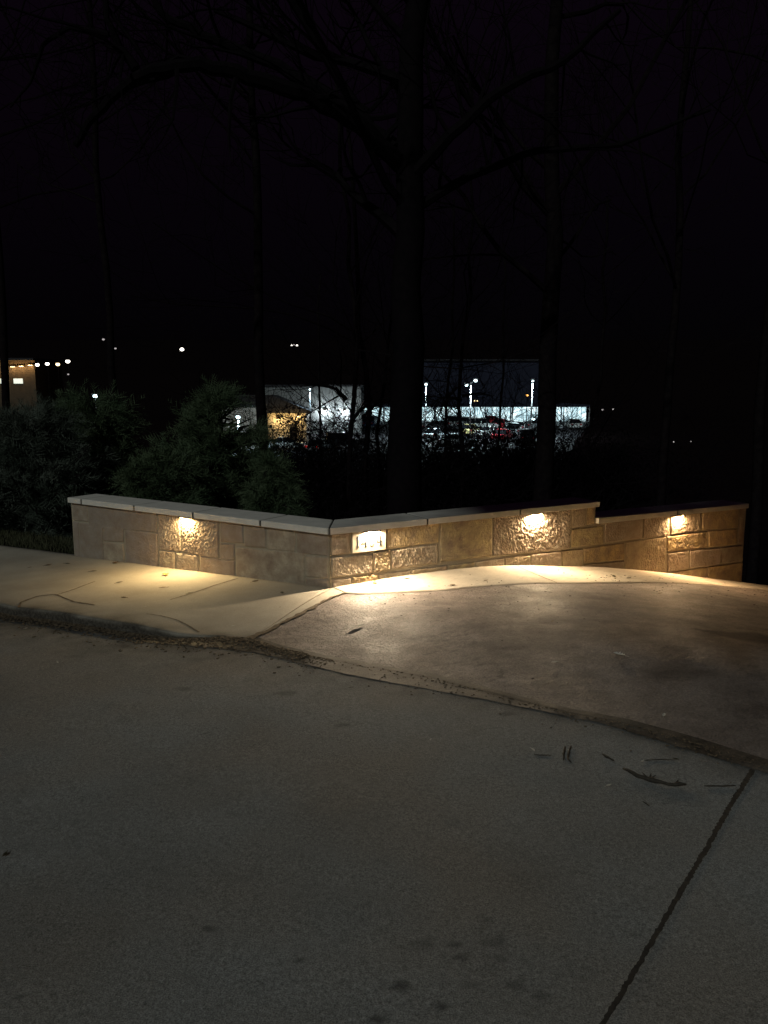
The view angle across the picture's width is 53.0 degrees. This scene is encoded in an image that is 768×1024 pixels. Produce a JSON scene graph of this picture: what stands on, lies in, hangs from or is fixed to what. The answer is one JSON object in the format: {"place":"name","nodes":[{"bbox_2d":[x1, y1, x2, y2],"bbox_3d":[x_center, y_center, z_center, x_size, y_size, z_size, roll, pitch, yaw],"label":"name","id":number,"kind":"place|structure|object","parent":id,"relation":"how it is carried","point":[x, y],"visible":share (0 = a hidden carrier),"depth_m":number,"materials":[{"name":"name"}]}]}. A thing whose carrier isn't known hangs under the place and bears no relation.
{"place":"outdoors","nodes":[
{"label":"outdoors","id":0,"kind":"place"},
{"bbox_2d":[0,545,330,637],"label":"sidewalk","id":1,"kind":"structure","parent":0,"point":[246,607],"depth_m":6.61,"materials":[{"name":"concrete"}]},
{"bbox_2d":[18,594,93,607],"bbox_3d":[-2.802,0.769,6.437,0.744,0.027,0.423,7,12,39],"label":"sidewalk crack","id":2,"kind":"object","parent":1,"relation":"on","point":[19,605],"visible":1,"depth_m":6.55,"materials":[{"name":"grey concrete"}]},
{"bbox_2d":[151,614,199,631],"bbox_3d":[-1.600,0.839,5.881,0.611,0.036,0.072,6,11,35],"label":"sidewalk crack","id":3,"kind":"object","parent":1,"relation":"on","point":[180,621],"visible":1,"depth_m":5.86,"materials":[{"name":"grey concrete"}]},
{"bbox_2d":[170,578,237,599],"bbox_3d":[-1.582,0.678,6.836,0.027,0.002,0.867,5,10,29],"label":"sidewalk joint","id":4,"kind":"object","parent":1,"relation":"on","point":[205,588],"visible":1,"depth_m":6.81,"materials":[{"name":"grey concrete"}]},
{"bbox_2d":[264,588,344,630],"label":"sidewalk","id":5,"kind":"structure","parent":0,"point":[324,596],"depth_m":6.32,"materials":[{"name":"concrete"}]},
{"bbox_2d":[247,593,342,638],"bbox_3d":[-0.651,0.801,6.066,0.081,0.074,1.181,6,11,33],"label":"sidewalk crack","id":6,"kind":"object","parent":5,"relation":"on","point":[255,635],"visible":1,"depth_m":5.93,"materials":[{"name":"grey concrete"}]},
{"bbox_2d":[364,416,382,426],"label":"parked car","id":7,"kind":"object","parent":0,"point":[374,417],"visible":0.27,"depth_m":111.39,"materials":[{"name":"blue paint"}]},
{"bbox_2d":[0,619,767,1023],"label":"road","id":8,"kind":"structure","parent":0,"point":[204,835],"depth_m":2.93,"materials":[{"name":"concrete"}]},
{"bbox_2d":[0,616,767,772],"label":"gutter","id":9,"kind":"object","parent":8,"relation":"on","point":[404,677],"visible":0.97,"depth_m":4.62,"materials":[{"name":"concrete"}]},
{"bbox_2d":[0,612,766,782],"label":"gutter debris","id":10,"kind":"object","parent":9,"relation":"on","point":[118,633],"visible":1,"depth_m":5.52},
{"bbox_2d":[567,746,570,761],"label":"twig","id":11,"kind":"object","parent":8,"relation":"on","point":[568,753],"visible":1,"depth_m":3.76,"materials":[{"name":"brown plant"}]},
{"bbox_2d":[623,768,685,785],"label":"twig","id":12,"kind":"object","parent":8,"relation":"on","point":[649,778],"visible":1,"depth_m":3.50,"materials":[{"name":"brown wood"}]},
{"bbox_2d":[599,769,754,1023],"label":"road joint","id":13,"kind":"object","parent":8,"relation":"on","point":[659,929],"visible":1,"depth_m":2.68,"materials":[{"name":"grey asphalt"}]},
{"bbox_2d":[704,785,735,786],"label":"twig","id":14,"kind":"object","parent":8,"relation":"on","point":[719,785],"visible":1,"depth_m":3.48,"materials":[{"name":"brown plant"}]},
{"bbox_2d":[0,0,767,339],"label":"sky","id":15,"kind":"structure","parent":0,"point":[66,296],"materials":[{"name":"black"}]},
{"bbox_2d":[8,340,767,584],"bbox_3d":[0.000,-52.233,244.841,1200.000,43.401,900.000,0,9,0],"label":"ground","id":16,"kind":"structure","parent":0,"point":[149,376],"depth_m":225.74,"materials":[{"name":"black plant"}]},
{"bbox_2d":[0,358,64,413],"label":"restaurant building","id":17,"kind":"structure","parent":16,"relation":"on","point":[23,382],"depth_m":117.71,"materials":[{"name":"brown paint"}]},
{"bbox_2d":[13,379,22,383],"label":"window","id":18,"kind":"structure","parent":17,"relation":"in","point":[16,381],"depth_m":117.26,"materials":[{"name":"white glass"}]},
{"bbox_2d":[0,528,73,553],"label":"verge","id":19,"kind":"structure","parent":16,"relation":"on","point":[39,545],"depth_m":10.21,"materials":[{"name":"green plant"}]},
{"bbox_2d":[44,362,50,395],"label":"lamp post","id":20,"kind":"object","parent":16,"relation":"on","point":[47,363],"visible":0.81,"depth_m":110.11,"materials":[{"name":"beige"}]},
{"bbox_2d":[54,362,60,403],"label":"lamp post","id":21,"kind":"object","parent":16,"relation":"on","point":[57,364],"visible":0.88,"depth_m":111.12,"materials":[{"name":"brown"}]},
{"bbox_2d":[0,388,130,537],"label":"evergreen tree","id":22,"kind":"object","parent":16,"relation":"on","point":[36,452],"visible":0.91,"depth_m":12.11,"materials":[{"name":"green plant"}]},
{"bbox_2d":[64,359,70,395],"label":"lamp post","id":23,"kind":"object","parent":16,"relation":"on","point":[67,361],"visible":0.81,"depth_m":111.77,"materials":[{"name":"beige"}]},
{"bbox_2d":[15,379,155,527],"bbox_3d":[-5.236,-0.517,14.548,3.862,4.022,4.112,0,9,0],"label":"evergreen tree","id":24,"kind":"object","parent":16,"relation":"on","point":[114,424],"visible":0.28,"depth_m":14.20,"materials":[{"name":"green plant"}]},
{"bbox_2d":[0,0,290,413],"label":"bare tree","id":25,"kind":"object","parent":16,"relation":"on","point":[5,391],"visible":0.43,"depth_m":25.24,"materials":[{"name":"brown plant"}]},
{"bbox_2d":[0,0,292,455],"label":"bare tree","id":26,"kind":"object","parent":16,"relation":"on","point":[109,306],"visible":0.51,"depth_m":23.08,"materials":[{"name":"brown plant"}]},
{"bbox_2d":[72,435,224,535],"bbox_3d":[-3.382,0.092,11.439,2.766,2.490,2.505,-2,9,-11],"label":"evergreen tree","id":27,"kind":"object","parent":16,"relation":"on","point":[167,476],"visible":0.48,"depth_m":11.27,"materials":[{"name":"green plant"}]},
{"bbox_2d":[140,374,289,510],"bbox_3d":[-2.750,-0.277,13.193,3.107,4.155,3.548,5,10,27],"label":"evergreen tree","id":28,"kind":"object","parent":16,"relation":"on","point":[211,439],"visible":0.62,"depth_m":12.69,"materials":[{"name":"green plant"}]},
{"bbox_2d":[223,404,266,447],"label":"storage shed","id":29,"kind":"structure","parent":16,"relation":"on","point":[254,411],"depth_m":85.39,"materials":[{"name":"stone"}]},
{"bbox_2d":[11,0,485,491],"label":"bare tree","id":30,"kind":"object","parent":16,"relation":"on","point":[260,400],"visible":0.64,"depth_m":15.94,"materials":[{"name":"brown plant"}]},
{"bbox_2d":[2,0,523,516],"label":"bare tree","id":31,"kind":"object","parent":16,"relation":"on","point":[368,400],"visible":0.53,"depth_m":20.00,"materials":[{"name":"brown plant"}]},
{"bbox_2d":[232,445,316,516],"bbox_3d":[-1.758,0.135,12.151,1.726,2.404,1.528,0,9,0],"label":"evergreen tree","id":32,"kind":"object","parent":16,"relation":"on","point":[280,485],"visible":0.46,"depth_m":11.95,"materials":[{"name":"green plant"}]},
{"bbox_2d":[162,355,386,518],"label":"bare shrub","id":33,"kind":"object","parent":16,"relation":"on","point":[299,408],"visible":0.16,"depth_m":23.27,"materials":[{"name":"brown plant"}]},
{"bbox_2d":[236,395,315,438],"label":"building","id":34,"kind":"structure","parent":16,"relation":"on","point":[276,400],"depth_m":96.46,"materials":[{"name":"paint"}]},
{"bbox_2d":[238,364,382,516],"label":"bare shrub","id":35,"kind":"object","parent":16,"relation":"on","point":[314,434],"visible":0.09,"depth_m":26.62,"materials":[{"name":"black plant"}]},
{"bbox_2d":[265,385,363,433],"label":"grey building","id":36,"kind":"structure","parent":16,"relation":"on","point":[325,392],"depth_m":102.93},
{"bbox_2d":[269,429,361,510],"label":"leafy shrub","id":37,"kind":"object","parent":16,"relation":"on","point":[324,468],"visible":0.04,"depth_m":46.08,"materials":[{"name":"green plant"}]},
{"bbox_2d":[118,46,518,516],"bbox_3d":[-2.870,-6.523,29.576,15.198,19.855,9.559,5,10,27],"label":"bare tree","id":38,"kind":"object","parent":16,"relation":"on","point":[318,378],"visible":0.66,"depth_m":28.73,"materials":[{"name":"brown plant"}]},
{"bbox_2d":[234,366,444,516],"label":"bare shrub","id":39,"kind":"object","parent":16,"relation":"on","point":[335,438],"visible":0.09,"depth_m":25.42,"materials":[{"name":"black plant"}]},
{"bbox_2d":[242,394,440,519],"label":"bare shrub","id":40,"kind":"object","parent":16,"relation":"on","point":[301,467],"visible":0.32,"depth_m":22.71,"materials":[{"name":"brown plant"}]},
{"bbox_2d":[250,410,440,520],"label":"bare shrub","id":41,"kind":"object","parent":16,"relation":"on","point":[336,496],"visible":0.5,"depth_m":19.09,"materials":[{"name":"brown plant"}]},
{"bbox_2d":[258,394,433,518],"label":"bare shrub","id":42,"kind":"object","parent":16,"relation":"on","point":[340,506],"visible":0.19,"depth_m":22.95,"materials":[{"name":"brown plant"}]},
{"bbox_2d":[242,406,484,518],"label":"bare shrub","id":43,"kind":"object","parent":16,"relation":"on","point":[369,467],"visible":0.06,"depth_m":25.53,"materials":[{"name":"brown plant"}]},
{"bbox_2d":[281,316,478,516],"bbox_3d":[0.409,-1.831,29.248,9.681,11.067,9.416,0,9,0],"label":"bare shrub","id":44,"kind":"object","parent":16,"relation":"on","point":[386,416],"visible":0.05,"depth_m":28.00,"materials":[{"name":"brown plant"}]},
{"bbox_2d":[0,0,767,514],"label":"bare tree","id":45,"kind":"object","parent":16,"relation":"on","point":[406,158],"visible":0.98,"depth_m":13.96,"materials":[{"name":"brown plant"}]},
{"bbox_2d":[187,418,594,469],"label":"parking lot","id":46,"kind":"structure","parent":16,"relation":"on","point":[558,422],"depth_m":98.93,"materials":[{"name":"black asphalt"}]},
{"bbox_2d":[271,436,305,449],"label":"parked car","id":47,"kind":"object","parent":46,"relation":"on","point":[285,442],"visible":0.14,"depth_m":84.92,"materials":[{"name":"white paint"}]},
{"bbox_2d":[326,432,362,445],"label":"parked car","id":48,"kind":"object","parent":46,"relation":"on","point":[342,438],"visible":0.08,"depth_m":86.83,"materials":[{"name":"black paint"}]},
{"bbox_2d":[423,428,443,439],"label":"parked car","id":49,"kind":"object","parent":46,"relation":"on","point":[432,433],"visible":0.12,"depth_m":95.39,"materials":[{"name":"silver paint"}]},
{"bbox_2d":[465,378,477,427],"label":"lamp post","id":50,"kind":"object","parent":46,"relation":"on","point":[475,379],"visible":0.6,"depth_m":94.71,"materials":[{"name":"white metal"}]},
{"bbox_2d":[468,418,497,426],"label":"parked car","id":51,"kind":"object","parent":46,"relation":"on","point":[481,424],"visible":0.11,"depth_m":108.51,"materials":[{"name":"white paint"}]},
{"bbox_2d":[477,426,495,436],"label":"parked car","id":52,"kind":"object","parent":46,"relation":"on","point":[485,429],"visible":0.06,"depth_m":98.71,"materials":[{"name":"white paint"}]},
{"bbox_2d":[503,422,519,431],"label":"parked car","id":53,"kind":"object","parent":46,"relation":"on","point":[513,423],"visible":0.16,"depth_m":99.45,"materials":[{"name":"silver paint"}]},
{"bbox_2d":[516,428,533,440],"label":"parked car","id":54,"kind":"object","parent":46,"relation":"on","point":[521,432],"visible":0.15,"depth_m":90.63,"materials":[{"name":"black paint"}]},
{"bbox_2d":[530,379,534,427],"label":"lamp post","id":55,"kind":"object","parent":46,"relation":"on","point":[531,399],"visible":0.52,"depth_m":100.88,"materials":[{"name":"white metal"}]},
{"bbox_2d":[528,418,562,429],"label":"parked car","id":56,"kind":"object","parent":46,"relation":"on","point":[536,424],"visible":0.17,"depth_m":108.68,"materials":[{"name":"silver paint"}]},
{"bbox_2d":[565,419,581,428],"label":"parked car","id":57,"kind":"object","parent":46,"relation":"on","point":[578,424],"visible":0.46,"depth_m":109.97,"materials":[{"name":"white paint"}]},
{"bbox_2d":[286,358,520,516],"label":"bare shrub","id":58,"kind":"object","parent":16,"relation":"on","point":[384,479],"visible":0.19,"depth_m":24.22,"materials":[{"name":"brown plant"}]},
{"bbox_2d":[68,494,748,587],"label":"stone wall","id":59,"kind":"structure","parent":16,"relation":"on","point":[704,539],"depth_m":7.71,"materials":[{"name":"stone"}]},
{"bbox_2d":[363,530,380,532],"bbox_3d":[-0.106,0.170,6.819,0.175,0.018,0.030,-5,10,-30],"label":"wall light","id":60,"kind":"object","parent":59,"relation":"attached to","point":[372,531],"visible":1,"depth_m":6.80,"materials":[{"name":"white metal"}]},
{"bbox_2d":[244,89,578,515],"bbox_3d":[0.373,-3.885,21.445,8.616,14.226,6.019,-2,9,-12],"label":"bare tree","id":61,"kind":"object","parent":16,"relation":"on","point":[378,422],"visible":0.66,"depth_m":21.69,"materials":[{"name":"brown plant"}]},
{"bbox_2d":[76,2,767,517],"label":"bare tree","id":62,"kind":"object","parent":16,"relation":"on","point":[354,412],"visible":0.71,"depth_m":19.24,"materials":[{"name":"brown plant"}]},
{"bbox_2d":[319,336,531,514],"bbox_3d":[2.244,-1.156,24.793,6.974,8.855,7.876,3,9,17],"label":"bare shrub","id":63,"kind":"object","parent":16,"relation":"on","point":[430,482],"visible":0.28,"depth_m":23.86,"materials":[{"name":"brown plant"}]},
{"bbox_2d":[212,9,660,506],"bbox_3d":[1.710,-5.681,21.493,9.925,18.378,11.470,-7,11,-38],"label":"bare tree","id":64,"kind":"object","parent":16,"relation":"on","point":[459,419],"visible":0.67,"depth_m":22.13,"materials":[{"name":"brown plant"}]},
{"bbox_2d":[374,434,526,494],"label":"leafy shrub","id":65,"kind":"object","parent":16,"relation":"on","point":[439,456],"visible":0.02,"depth_m":48.28,"materials":[{"name":"green plant"}]},
{"bbox_2d":[327,357,598,518],"bbox_3d":[2.496,-0.723,24.329,8.735,8.663,8.368,0,9,0],"label":"bare shrub","id":66,"kind":"object","parent":16,"relation":"on","point":[447,468],"visible":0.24,"depth_m":24.17,"materials":[{"name":"black plant"}]},
{"bbox_2d":[347,407,579,511],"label":"bare shrub","id":67,"kind":"object","parent":16,"relation":"on","point":[451,483],"visible":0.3,"depth_m":21.05,"materials":[{"name":"brown plant"}]},
{"bbox_2d":[270,0,669,509],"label":"bare tree","id":68,"kind":"object","parent":16,"relation":"on","point":[451,355],"visible":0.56,"depth_m":23.16,"materials":[{"name":"brown plant"}]},
{"bbox_2d":[331,361,611,512],"bbox_3d":[2.970,-1.046,29.220,10.289,9.456,7.508,0,9,0],"label":"bare shrub","id":69,"kind":"object","parent":16,"relation":"on","point":[431,433],"visible":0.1,"depth_m":28.82,"materials":[{"name":"brown plant"}]},
{"bbox_2d":[364,359,589,421],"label":"shop building","id":70,"kind":"structure","parent":16,"relation":"on","point":[532,371],"depth_m":123.05,"materials":[{"name":"grey"}]},
{"bbox_2d":[364,407,382,415],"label":"window","id":71,"kind":"structure","parent":70,"relation":"in","point":[374,407],"depth_m":124.85,"materials":[{"name":"grey glass"}]},
{"bbox_2d":[422,407,433,420],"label":"window","id":72,"kind":"structure","parent":70,"relation":"in","point":[422,407],"depth_m":124.90,"materials":[{"name":"grey glass"}]},
{"bbox_2d":[436,407,456,420],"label":"window","id":73,"kind":"structure","parent":70,"relation":"in","point":[443,407],"depth_m":124.86,"materials":[{"name":"grey glass"}]},
{"bbox_2d":[462,407,484,417],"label":"window","id":74,"kind":"structure","parent":70,"relation":"in","point":[480,415],"depth_m":124.85,"materials":[{"name":"grey glass"}]},
{"bbox_2d":[486,407,509,419],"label":"window","id":75,"kind":"structure","parent":70,"relation":"in","point":[506,408],"depth_m":124.85,"materials":[{"name":"grey glass"}]},
{"bbox_2d":[511,407,534,420],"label":"window","id":76,"kind":"structure","parent":70,"relation":"in","point":[516,409],"depth_m":124.88,"materials":[{"name":"grey glass"}]},
{"bbox_2d":[536,407,560,420],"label":"window","id":77,"kind":"structure","parent":70,"relation":"in","point":[559,413],"depth_m":124.88,"materials":[{"name":"grey glass"}]},
{"bbox_2d":[562,407,585,420],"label":"window","id":78,"kind":"structure","parent":70,"relation":"in","point":[583,409],"depth_m":124.85,"materials":[{"name":"grey glass"}]},
{"bbox_2d":[381,367,572,508],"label":"bare shrub","id":79,"kind":"object","parent":16,"relation":"on","point":[484,450],"visible":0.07,"depth_m":27.97,"materials":[{"name":"black plant"}]},
{"bbox_2d":[369,361,592,509],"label":"bare shrub","id":80,"kind":"object","parent":16,"relation":"on","point":[474,448],"visible":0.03,"depth_m":29.07,"materials":[{"name":"brown plant"}]},
{"bbox_2d":[425,399,576,508],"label":"bare shrub","id":81,"kind":"object","parent":16,"relation":"on","point":[510,484],"visible":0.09,"depth_m":26.28,"materials":[{"name":"brown plant"}]},
{"bbox_2d":[424,426,584,498],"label":"leafy shrub","id":82,"kind":"object","parent":16,"relation":"on","point":[509,449],"visible":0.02,"depth_m":44.31,"materials":[{"name":"green plant"}]},
{"bbox_2d":[381,343,633,508],"bbox_3d":[4.099,-1.352,29.919,10.441,10.046,8.765,4,10,22],"label":"bare shrub","id":83,"kind":"object","parent":16,"relation":"on","point":[507,432],"visible":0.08,"depth_m":28.35,"materials":[{"name":"brown plant"}]},
{"bbox_2d":[432,382,600,508],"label":"bare shrub","id":84,"kind":"object","parent":16,"relation":"on","point":[501,487],"visible":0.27,"depth_m":21.20,"materials":[{"name":"black plant"}]},
{"bbox_2d":[422,381,628,510],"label":"bare shrub","id":85,"kind":"object","parent":16,"relation":"on","point":[517,454],"visible":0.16,"depth_m":25.79,"materials":[{"name":"black plant"}]},
{"bbox_2d":[426,373,626,504],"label":"bare shrub","id":86,"kind":"object","parent":16,"relation":"on","point":[493,426],"visible":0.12,"depth_m":31.59,"materials":[{"name":"black plant"}]},
{"bbox_2d":[317,0,737,500],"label":"bare tree","id":87,"kind":"object","parent":16,"relation":"on","point":[549,288],"visible":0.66,"depth_m":18.05,"materials":[{"name":"brown plant"}]},
{"bbox_2d":[424,366,636,510],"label":"bare shrub","id":88,"kind":"object","parent":16,"relation":"on","point":[564,442],"visible":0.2,"depth_m":25.68,"materials":[{"name":"black plant"}]},
{"bbox_2d":[422,350,657,510],"bbox_3d":[4.631,-0.791,23.762,6.938,8.304,7.019,6,11,33],"label":"bare shrub","id":89,"kind":"object","parent":16,"relation":"on","point":[569,479],"visible":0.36,"depth_m":23.31,"materials":[{"name":"brown plant"}]},
{"bbox_2d":[333,565,767,593],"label":"apron","id":90,"kind":"object","parent":16,"relation":"on","point":[460,578],"visible":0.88,"depth_m":7.25,"materials":[{"name":"concrete"}]},
{"bbox_2d":[456,384,666,509],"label":"bare shrub","id":91,"kind":"object","parent":16,"relation":"on","point":[570,465],"visible":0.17,"depth_m":26.09,"materials":[{"name":"black plant"}]},
{"bbox_2d":[423,84,734,486],"bbox_3d":[6.183,-5.538,28.020,11.109,18.074,6.150,5,10,28],"label":"bare tree","id":92,"kind":"object","parent":16,"relation":"on","point":[503,337],"visible":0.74,"depth_m":26.92,"materials":[{"name":"brown plant"}]},
{"bbox_2d":[436,343,749,510],"bbox_3d":[7.474,-1.764,31.872,13.647,10.252,9.113,5,10,27],"label":"bare shrub","id":93,"kind":"object","parent":16,"relation":"on","point":[680,471],"visible":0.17,"depth_m":30.83,"materials":[{"name":"brown plant"}]},
{"bbox_2d":[468,384,724,510],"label":"bare shrub","id":94,"kind":"object","parent":16,"relation":"on","point":[628,495],"visible":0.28,"depth_m":27.16,"materials":[{"name":"black plant"}]},
{"bbox_2d":[433,0,767,505],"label":"bare tree","id":95,"kind":"object","parent":16,"relation":"on","point":[675,275],"visible":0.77,"depth_m":20.81,"materials":[{"name":"brown plant"}]},
{"bbox_2d":[475,367,739,510],"bbox_3d":[7.614,-0.797,27.415,10.406,8.651,8.187,0,9,0],"label":"bare shrub","id":96,"kind":"object","parent":16,"relation":"on","point":[618,475],"visible":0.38,"depth_m":26.37,"materials":[{"name":"black plant"}]},
{"bbox_2d":[459,2,767,496],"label":"bare tree","id":97,"kind":"object","parent":16,"relation":"on","point":[601,347],"visible":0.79,"depth_m":24.84,"materials":[{"name":"brown plant"}]},
{"bbox_2d":[571,0,767,583],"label":"bare tree","id":98,"kind":"object","parent":16,"relation":"on","point":[752,566],"visible":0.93,"depth_m":16.88,"materials":[{"name":"brown plant"}]},
{"bbox_2d":[688,438,692,469],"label":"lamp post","id":99,"kind":"object","parent":16,"relation":"on","point":[689,452],"visible":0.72,"depth_m":69.99,"materials":[{"name":"black metal"}]},
{"bbox_2d":[257,583,767,758],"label":"driveway","id":100,"kind":"structure","parent":0,"point":[693,661],"depth_m":5.32,"materials":[{"name":"concrete"}]},
{"bbox_2d":[345,582,670,592],"bbox_3d":[1.380,0.719,7.072,3.567,0.265,0.320,-4,10,-21],"label":"driveway crack","id":101,"kind":"object","parent":100,"relation":"on","point":[472,586],"visible":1,"depth_m":6.61,"materials":[{"name":"grey concrete"}]},
{"bbox_2d":[369,575,754,678],"bbox_3d":[2.670,0.932,6.987,5.505,0.665,2.323,-5,10,-28],"label":"driveway debris","id":102,"kind":"object","parent":100,"relation":"on","point":[569,595],"visible":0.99,"depth_m":6.79,"materials":[{"name":"brown plant"}]}
]}

